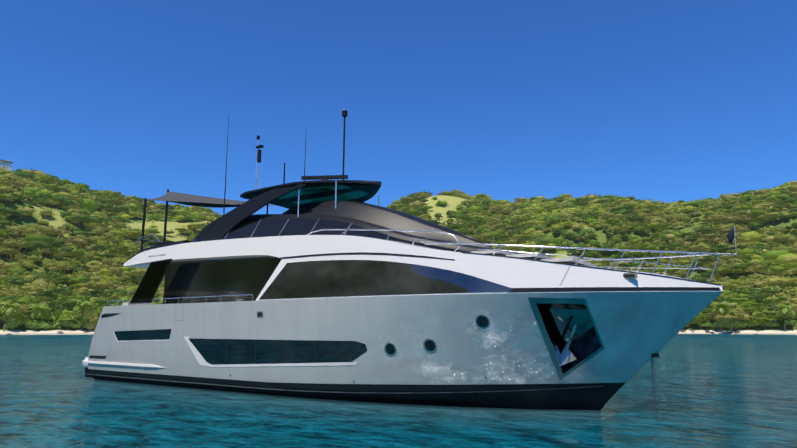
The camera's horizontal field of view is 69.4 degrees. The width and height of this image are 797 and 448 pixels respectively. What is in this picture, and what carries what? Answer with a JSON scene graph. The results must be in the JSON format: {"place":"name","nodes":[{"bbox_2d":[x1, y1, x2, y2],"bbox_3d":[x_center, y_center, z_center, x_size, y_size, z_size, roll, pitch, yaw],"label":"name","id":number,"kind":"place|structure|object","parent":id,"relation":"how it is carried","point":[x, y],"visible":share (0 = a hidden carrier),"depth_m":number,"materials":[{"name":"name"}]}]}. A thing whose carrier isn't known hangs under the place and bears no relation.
{"place":"outdoors","nodes":[
{"label":"outdoors","id":0,"kind":"place"},
{"bbox_2d":[0,334,796,447],"bbox_3d":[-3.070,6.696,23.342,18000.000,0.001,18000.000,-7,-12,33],"label":"sea","id":1,"kind":"structure","parent":0,"point":[725,390],"depth_m":16.72,"materials":[{"name":"teal liquid"}]},
{"bbox_2d":[88,291,722,409],"bbox_3d":[-2.112,5.329,22.942,26.800,4.350,6.500,-7,-12,33],"label":"hull","id":2,"kind":"object","parent":1,"relation":"in","point":[507,349],"visible":0.83,"depth_m":18.05,"materials":[{"name":"white paint"}]},
{"bbox_2d":[89,355,105,358],"bbox_3d":[-12.505,6.733,29.700,1.550,0.140,6.176,-7,-12,33],"label":"platform slot","id":3,"kind":"object","parent":2,"relation":"on","point":[100,357],"visible":0.5,"depth_m":27.15,"materials":[{"name":"black"}]},
{"bbox_2d":[101,313,118,316],"bbox_3d":[-11.680,4.741,29.502,1.570,0.170,6.467,-7,-12,33],"label":"vent","id":4,"kind":"object","parent":2,"relation":"on","point":[105,315],"visible":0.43,"depth_m":27.00,"materials":[{"name":"black"}]},
{"bbox_2d":[82,357,162,377],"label":"swim platform","id":5,"kind":"structure","parent":2,"relation":"on","point":[85,362],"depth_m":26.65,"materials":[{"name":"white plastic"}]},
{"bbox_2d":[113,331,168,341],"bbox_3d":[-9.681,5.441,28.027,4.270,0.490,6.355,-7,-12,33],"label":"window trim","id":6,"kind":"structure","parent":2,"relation":"attached to","point":[138,340],"depth_m":25.50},
{"bbox_2d":[114,329,170,340],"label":"hull window","id":7,"kind":"structure","parent":2,"relation":"attached to","point":[161,334],"depth_m":25.24,"materials":[{"name":"black glass"}]},
{"bbox_2d":[130,259,171,303],"bbox_3d":[-11.039,2.570,25.620,2.892,1.882,0.063,-7,-12,33],"label":"window frame","id":8,"kind":"object","parent":2,"relation":"on","point":[158,285],"visible":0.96,"depth_m":25.51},
{"bbox_2d":[131,260,169,302],"bbox_3d":[-11.031,2.572,25.632,2.850,1.830,0.033,-7,-12,33],"label":"wing glass","id":9,"kind":"object","parent":8,"relation":"in","point":[151,281],"visible":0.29,"depth_m":25.63,"materials":[{"name":"black glass"}]},
{"bbox_2d":[107,294,252,305],"bbox_3d":[-7.965,3.760,27.172,9.974,0.276,6.296,-7,-12,33],"label":"rail","id":10,"kind":"object","parent":2,"relation":"on","point":[184,297],"visible":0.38,"depth_m":24.14,"materials":[{"name":"silver metal"}]},
{"bbox_2d":[122,257,281,305],"bbox_3d":[-7.631,3.114,27.063,11.650,2.430,6.200,-7,-12,33],"label":"saloon","id":11,"kind":"object","parent":2,"relation":"on","point":[200,279],"visible":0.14,"depth_m":24.28,"materials":[{"name":"glass"}]},
{"bbox_2d":[184,336,356,366],"bbox_3d":[-3.416,5.246,23.836,8.870,1.170,6.363,-7,-12,33],"label":"window trim","id":12,"kind":"structure","parent":2,"relation":"attached to","point":[199,358],"depth_m":21.41,"materials":[{"name":"silver metal"}]},
{"bbox_2d":[188,338,366,364],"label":"hull window","id":13,"kind":"structure","parent":2,"relation":"attached to","point":[213,351],"depth_m":20.81,"materials":[{"name":"black glass"}]},
{"bbox_2d":[82,373,602,392],"bbox_3d":[-3.757,6.284,23.880,24.050,0.513,6.074,-7,-12,33],"label":"boot stripe","id":14,"kind":"object","parent":2,"relation":"on","point":[362,392],"visible":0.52,"depth_m":18.80,"materials":[{"name":"grey paint"}]},
{"bbox_2d":[260,260,511,298],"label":"wide window","id":15,"kind":"structure","parent":2,"relation":"on","point":[323,278],"depth_m":19.03,"materials":[{"name":"black glass"}]},
{"bbox_2d":[384,342,396,355],"bbox_3d":[1.312,4.429,20.794,0.440,0.440,5.811,-7,-12,33],"label":"porthole frame","id":16,"kind":"object","parent":2,"relation":"attached to","point":[393,345],"visible":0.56,"depth_m":18.46,"materials":[{"name":"silver metal"}]},
{"bbox_2d":[385,344,394,353],"bbox_3d":[1.312,4.429,20.794,0.340,0.340,5.796,-7,-12,33],"label":"porthole glass","id":17,"kind":"object","parent":16,"relation":"in","point":[390,348],"visible":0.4,"depth_m":18.46,"materials":[{"name":"black glass"}]},
{"bbox_2d":[124,235,722,300],"bbox_3d":[-1.125,1.743,22.921,24.390,2.701,6.500,-7,-12,33],"label":"superstructure","id":18,"kind":"object","parent":2,"relation":"on","point":[510,272],"visible":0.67,"depth_m":18.50,"materials":[{"name":"white paint"}]},
{"bbox_2d":[130,234,194,258],"bbox_3d":[-9.381,1.404,28.551,3.950,1.212,5.942,-7,-12,33],"label":"railing","id":19,"kind":"object","parent":18,"relation":"on","point":[163,244],"visible":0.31,"depth_m":26.44,"materials":[{"name":"black"}]},
{"bbox_2d":[195,181,379,240],"bbox_3d":[-4.703,-0.012,25.651,7.380,2.348,4.700,-7,-12,33],"label":"hardtop support","id":20,"kind":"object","parent":18,"relation":"on","point":[221,226],"depth_m":24.28,"materials":[{"name":"black metal"}]},
{"bbox_2d":[140,190,276,250],"bbox_3d":[-9.171,-0.429,27.110,6.920,3.560,2.787,-3,-11,18],"label":"sun shade","id":21,"kind":"object","parent":20,"relation":"attached to","point":[189,199],"visible":0.81,"depth_m":28.30,"materials":[{"name":"black fabric"}]},
{"bbox_2d":[223,109,347,212],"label":"antennas","id":22,"kind":"object","parent":20,"relation":"on","point":[324,177],"visible":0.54,"depth_m":24.03,"materials":[{"name":"black metal"}]},
{"bbox_2d":[240,180,380,208],"bbox_3d":[-3.321,-1.335,24.956,6.298,0.279,4.300,-7,-12,33],"label":"hardtop","id":23,"kind":"object","parent":20,"relation":"on","point":[347,190],"visible":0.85,"depth_m":24.47,"materials":[{"name":"black"}]},
{"bbox_2d":[225,219,349,237],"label":"window mullions","id":24,"kind":"object","parent":18,"relation":"on","point":[284,226],"visible":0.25,"depth_m":22.87,"materials":[{"name":"grey metal"}]},
{"bbox_2d":[193,214,521,253],"bbox_3d":[-1.945,0.817,23.641,16.100,2.919,4.900,-7,-12,33],"label":"fly screen","id":25,"kind":"object","parent":18,"relation":"on","point":[268,225],"visible":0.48,"depth_m":21.96,"materials":[{"name":"black glass"}]},
{"bbox_2d":[280,252,454,260],"bbox_3d":[0.283,1.617,21.994,7.150,0.540,6.211,-7,-12,33],"label":"shadow gap","id":26,"kind":"object","parent":18,"relation":"attached to","point":[367,253],"visible":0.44,"depth_m":19.34,"materials":[{"name":"black"}]},
{"bbox_2d":[282,201,491,248],"bbox_3d":[-0.404,0.177,22.717,8.800,2.567,3.500,-7,-12,33],"label":"fly fairing","id":27,"kind":"object","parent":18,"relation":"on","point":[386,217],"visible":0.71,"depth_m":21.53,"materials":[{"name":"black"}]},
{"bbox_2d":[307,226,736,282],"bbox_3d":[3.793,1.164,19.709,13.490,2.324,5.773,-7,-12,33],"label":"bow rail","id":28,"kind":"object","parent":18,"relation":"on","point":[730,235],"visible":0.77,"depth_m":16.98,"materials":[{"name":"silver metal"}]},
{"bbox_2d":[471,249,637,278],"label":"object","id":29,"kind":"object","parent":18,"relation":"on","point":[571,260],"visible":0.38,"depth_m":17.86,"materials":[{"name":"grey"}]},
{"bbox_2d":[559,266,570,285],"bbox_3d":[5.878,1.777,18.192,0.320,0.580,4.056,-7,-12,33],"label":"seam","id":30,"kind":"object","parent":18,"relation":"on","point":[564,275],"visible":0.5,"depth_m":16.60,"materials":[{"name":"grey"}]},
{"bbox_2d":[461,252,720,284],"bbox_3d":[6.222,1.482,18.013,6.713,1.137,5.410,-7,-12,33],"label":"toe rail","id":31,"kind":"object","parent":18,"relation":"on","point":[593,267],"visible":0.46,"depth_m":16.48,"materials":[{"name":"silver metal"}]},
{"bbox_2d":[423,338,436,351],"bbox_3d":[2.429,4.170,20.088,0.440,0.440,5.395,-7,-12,33],"label":"porthole frame","id":32,"kind":"object","parent":2,"relation":"attached to","point":[425,340],"visible":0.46,"depth_m":17.94,"materials":[{"name":"silver metal"}]},
{"bbox_2d":[425,340,434,350],"bbox_3d":[2.429,4.170,20.088,0.340,0.340,5.371,-7,-12,33],"label":"porthole glass","id":33,"kind":"object","parent":32,"relation":"in","point":[429,345],"visible":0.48,"depth_m":17.94,"materials":[{"name":"black glass"}]},
{"bbox_2d":[475,314,489,328],"bbox_3d":[3.870,3.292,19.273,0.440,0.440,5.045,-7,-12,33],"label":"porthole frame","id":34,"kind":"object","parent":2,"relation":"attached to","point":[484,316],"visible":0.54,"depth_m":17.29,"materials":[{"name":"silver metal"}]},
{"bbox_2d":[477,316,488,326],"bbox_3d":[3.870,3.292,19.273,0.340,0.340,5.012,-7,-12,33],"label":"porthole glass","id":35,"kind":"object","parent":34,"relation":"in","point":[482,321],"visible":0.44,"depth_m":17.28,"materials":[{"name":"black glass"}]},
{"bbox_2d":[528,297,604,379],"bbox_3d":[4.894,3.351,16.692,1.723,2.418,1.490,-7,-12,33],"label":"pocket rim","id":36,"kind":"object","parent":2,"relation":"on","point":[533,301],"visible":0.98,"depth_m":16.82,"materials":[{"name":"grey"}]},
{"bbox_2d":[561,324,578,365],"bbox_3d":[5.162,3.636,17.131,0.756,1.324,0.767,2,-10,-13],"label":"anchor","id":37,"kind":"object","parent":2,"relation":"attached to","point":[567,355],"visible":0.9,"depth_m":17.04,"materials":[{"name":"silver metal"}]},
{"bbox_2d":[508,287,720,292],"bbox_3d":[6.803,2.057,17.518,5.300,0.130,4.977,-7,-12,33],"label":"sheer stripe","id":38,"kind":"object","parent":2,"relation":"on","point":[570,289],"visible":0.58,"depth_m":16.25,"materials":[{"name":"black"}]},
{"bbox_2d":[651,353,659,413],"bbox_3d":[7.462,4.825,16.575,0.258,2.154,0.100,-7,-12,33],"label":"chain","id":39,"kind":"object","parent":2,"relation":"hanging from","point":[655,355],"visible":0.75,"depth_m":16.67,"materials":[{"name":"grey metal"}]},
{"bbox_2d":[0,166,796,334],"bbox_3d":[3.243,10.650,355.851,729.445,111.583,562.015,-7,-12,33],"label":"trees","id":40,"kind":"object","parent":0,"point":[55,221],"depth_m":312.57,"materials":[{"name":"green plant"}]},
{"bbox_2d":[0,159,13,170],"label":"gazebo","id":41,"kind":"object","parent":40,"relation":"on","point":[6,163],"visible":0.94,"depth_m":379.63,"materials":[{"name":"white"}]},
{"bbox_2d":[0,301,22,331],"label":"palm","id":42,"kind":"object","parent":40,"relation":"on","point":[8,308],"visible":1,"depth_m":197.60,"materials":[{"name":"green plant"}]},
{"bbox_2d":[27,303,50,329],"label":"palm","id":43,"kind":"object","parent":40,"relation":"on","point":[38,312],"visible":0.94,"depth_m":204.29,"materials":[{"name":"green plant"}]},
{"bbox_2d":[72,299,94,330],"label":"palm","id":44,"kind":"object","parent":40,"relation":"on","point":[81,306],"visible":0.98,"depth_m":206.95,"materials":[{"name":"green plant"}]},
{"bbox_2d":[6,329,787,334],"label":"shore rocks","id":45,"kind":"object","parent":40,"relation":"on","point":[86,331],"visible":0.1,"depth_m":213.66,"materials":[{"name":"beige stone"}]},
{"bbox_2d":[710,301,732,331],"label":"palm","id":46,"kind":"object","parent":40,"relation":"on","point":[721,306],"visible":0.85,"depth_m":220.96,"materials":[{"name":"green plant"}]},
{"bbox_2d":[723,308,740,329],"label":"palm","id":47,"kind":"object","parent":40,"relation":"on","point":[733,312],"visible":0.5,"depth_m":220.13,"materials":[{"name":"green plant"}]},
{"bbox_2d":[772,303,796,330],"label":"palm","id":48,"kind":"object","parent":40,"relation":"on","point":[785,311],"visible":0.98,"depth_m":208.00,"materials":[{"name":"green plant"}]},
{"bbox_2d":[0,0,796,214],"label":"sky","id":49,"kind":"structure","parent":0,"point":[668,100],"materials":[{"name":"blue"}]}
]}

